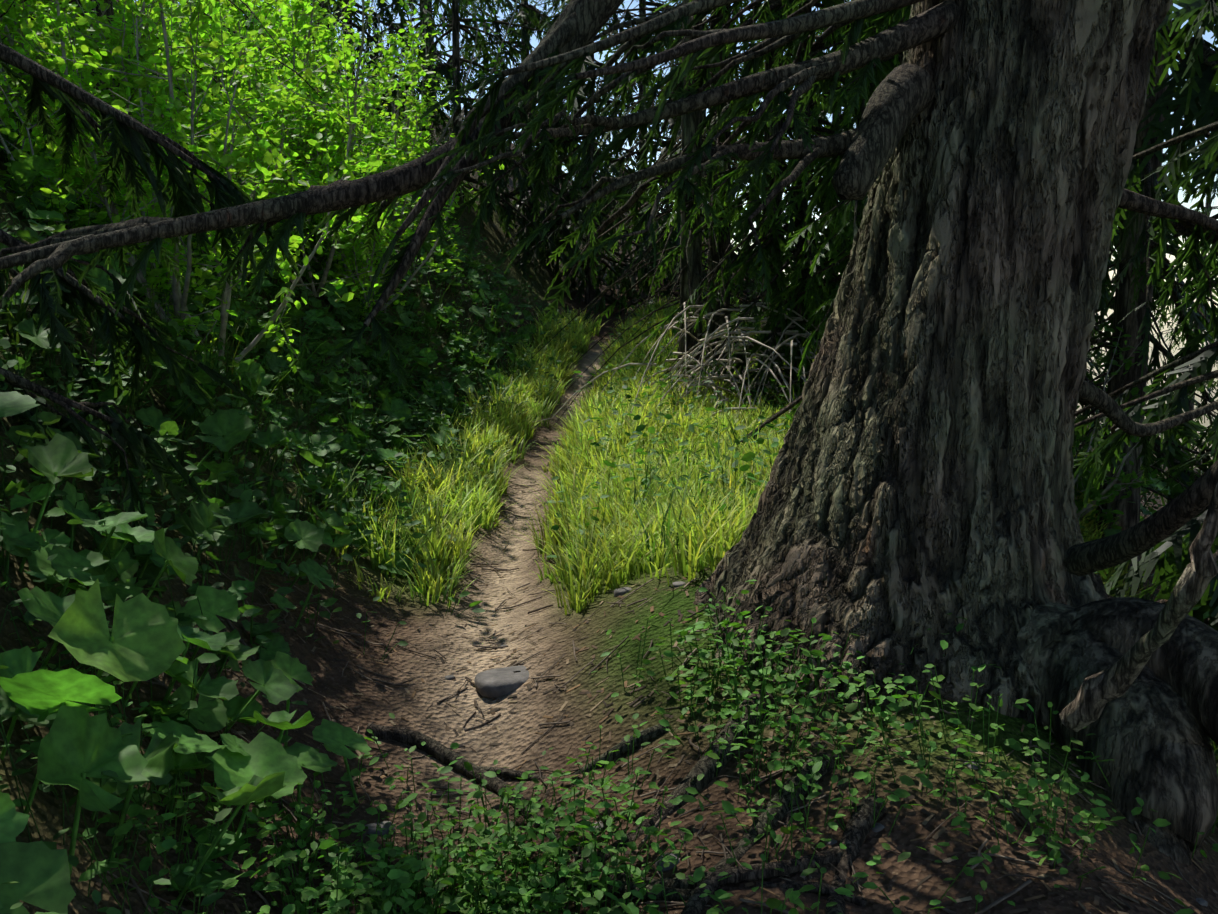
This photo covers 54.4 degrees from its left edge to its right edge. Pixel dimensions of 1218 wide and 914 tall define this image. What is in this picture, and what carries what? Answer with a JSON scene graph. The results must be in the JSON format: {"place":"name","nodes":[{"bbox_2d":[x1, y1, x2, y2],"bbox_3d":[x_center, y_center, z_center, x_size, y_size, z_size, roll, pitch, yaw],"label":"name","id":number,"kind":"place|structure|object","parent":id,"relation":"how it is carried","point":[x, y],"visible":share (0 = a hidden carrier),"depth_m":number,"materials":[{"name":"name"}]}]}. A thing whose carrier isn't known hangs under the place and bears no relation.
{"place":"outdoors","nodes":[
{"label":"outdoors","id":0,"kind":"place"},
{"bbox_2d":[0,0,1217,913],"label":"terrain","id":1,"kind":"structure","parent":0,"point":[519,726],"depth_m":3.95,"materials":[{"name":"soil"}]},
{"bbox_2d":[364,821,394,834],"bbox_3d":[-0.701,1.143,3.608,0.099,0.045,0.068,-4,10,-22],"label":"pebble","id":2,"kind":"object","parent":1,"relation":"on","point":[386,825],"visible":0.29,"depth_m":3.59,"materials":[{"name":"stone"}]},
{"bbox_2d":[445,675,454,679],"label":"pebble","id":3,"kind":"object","parent":1,"relation":"on","point":[449,677],"visible":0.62,"depth_m":4.67,"materials":[{"name":"stone"}]},
{"bbox_2d":[475,665,528,697],"bbox_3d":[-0.371,0.872,4.633,0.320,0.070,0.199,-5,10,-30],"label":"stone","id":4,"kind":"object","parent":1,"relation":"on","point":[497,682],"visible":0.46,"depth_m":4.54,"materials":[{"name":"grey stone"}]},
{"bbox_2d":[593,821,604,830],"bbox_3d":[-0.012,1.096,3.488,0.074,0.038,0.056,-4,10,-22],"label":"pebble","id":5,"kind":"object","parent":1,"relation":"on","point":[602,825],"visible":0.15,"depth_m":3.47,"materials":[{"name":"stone"}]},
{"bbox_2d":[0,0,1209,528],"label":"foliage","id":6,"kind":"object","parent":1,"relation":"on","point":[244,142],"depth_m":7.23,"materials":[{"name":"green plant"}]},
{"bbox_2d":[0,1,1217,913],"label":"ground plants","id":7,"kind":"object","parent":1,"relation":"on","point":[99,763],"visible":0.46,"depth_m":3.51,"materials":[{"name":"green plant"}]},
{"bbox_2d":[0,0,1217,913],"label":"spruce tree","id":8,"kind":"object","parent":1,"relation":"on","point":[903,96],"visible":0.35,"depth_m":3.74,"materials":[{"name":"plant"}]},
{"bbox_2d":[0,23,1217,815],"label":"grass","id":9,"kind":"structure","parent":1,"relation":"on","point":[682,529],"depth_m":7.35,"materials":[{"name":"green plant"}]},
{"bbox_2d":[0,298,1217,913],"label":"dead twigs","id":10,"kind":"object","parent":1,"relation":"on","point":[728,376],"visible":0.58,"depth_m":4.90,"materials":[{"name":"brown wood"}]},
{"bbox_2d":[0,0,1217,827],"bbox_3d":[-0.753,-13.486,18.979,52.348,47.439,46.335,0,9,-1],"label":"conifer","id":11,"kind":"object","parent":1,"relation":"on","point":[1188,84],"depth_m":5.48,"materials":[{"name":"green plant"}]},
{"bbox_2d":[38,542,1204,913],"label":"litter","id":12,"kind":"object","parent":1,"relation":"on","point":[810,846],"visible":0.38,"depth_m":3.62,"materials":[{"name":"plant"}]},
{"bbox_2d":[614,587,631,596],"bbox_3d":[0.065,0.586,5.075,0.086,0.048,0.066,-4,10,-22],"label":"pebble","id":13,"kind":"object","parent":1,"relation":"on","point":[620,591],"visible":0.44,"depth_m":5.05,"materials":[{"name":"stone"}]},
{"bbox_2d":[655,853,679,870],"bbox_3d":[0.172,1.100,3.193,0.095,0.048,0.075,-4,10,-26],"label":"pebble","id":14,"kind":"object","parent":1,"relation":"on","point":[671,865],"visible":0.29,"depth_m":3.17,"materials":[{"name":"stone"}]},
{"bbox_2d":[672,581,684,587],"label":"pebble","id":15,"kind":"object","parent":1,"relation":"on","point":[678,584],"visible":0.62,"depth_m":4.84,"materials":[{"name":"stone"}]},
{"bbox_2d":[825,839,836,844],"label":"pebble","id":16,"kind":"object","parent":1,"relation":"on","point":[832,842],"visible":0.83,"depth_m":3.17,"materials":[{"name":"stone"}]},
{"bbox_2d":[871,823,883,831],"bbox_3d":[0.726,1.004,3.203,0.036,0.021,0.033,-5,10,-26],"label":"pebble","id":17,"kind":"object","parent":1,"relation":"on","point":[878,827],"visible":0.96,"depth_m":3.19,"materials":[{"name":"stone"}]},
{"bbox_2d":[693,0,1172,727],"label":"tree trunk","id":18,"kind":"object","parent":1,"relation":"on","point":[919,484],"visible":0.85,"depth_m":3.90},
{"bbox_2d":[964,761,980,768],"bbox_3d":[1.067,0.917,3.489,0.044,0.032,0.048,-4,10,-22],"label":"pebble","id":19,"kind":"object","parent":1,"relation":"on","point":[968,765],"visible":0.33,"depth_m":3.48,"materials":[{"name":"stone"}]},
{"bbox_2d":[1017,597,1217,864],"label":"spruce roots","id":20,"kind":"object","parent":1,"relation":"on","point":[1153,727],"visible":0.54,"depth_m":3.56,"materials":[{"name":"grey wood"}]},
{"bbox_2d":[1059,483,1217,731],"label":"weathered branch","id":21,"kind":"object","parent":20,"relation":"on","point":[1097,692],"visible":1,"depth_m":3.06,"materials":[{"name":"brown wood"}]},
{"bbox_2d":[1196,898,1207,906],"bbox_3d":[1.610,1.219,3.232,0.044,0.019,0.032,-4,10,-25],"label":"pebble","id":22,"kind":"object","parent":1,"relation":"on","point":[1202,902],"visible":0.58,"depth_m":3.23,"materials":[{"name":"stone"}]},
{"bbox_2d":[133,0,1217,468],"label":"sky","id":23,"kind":"structure","parent":0,"point":[534,42],"materials":[{"name":"white"}]}
]}

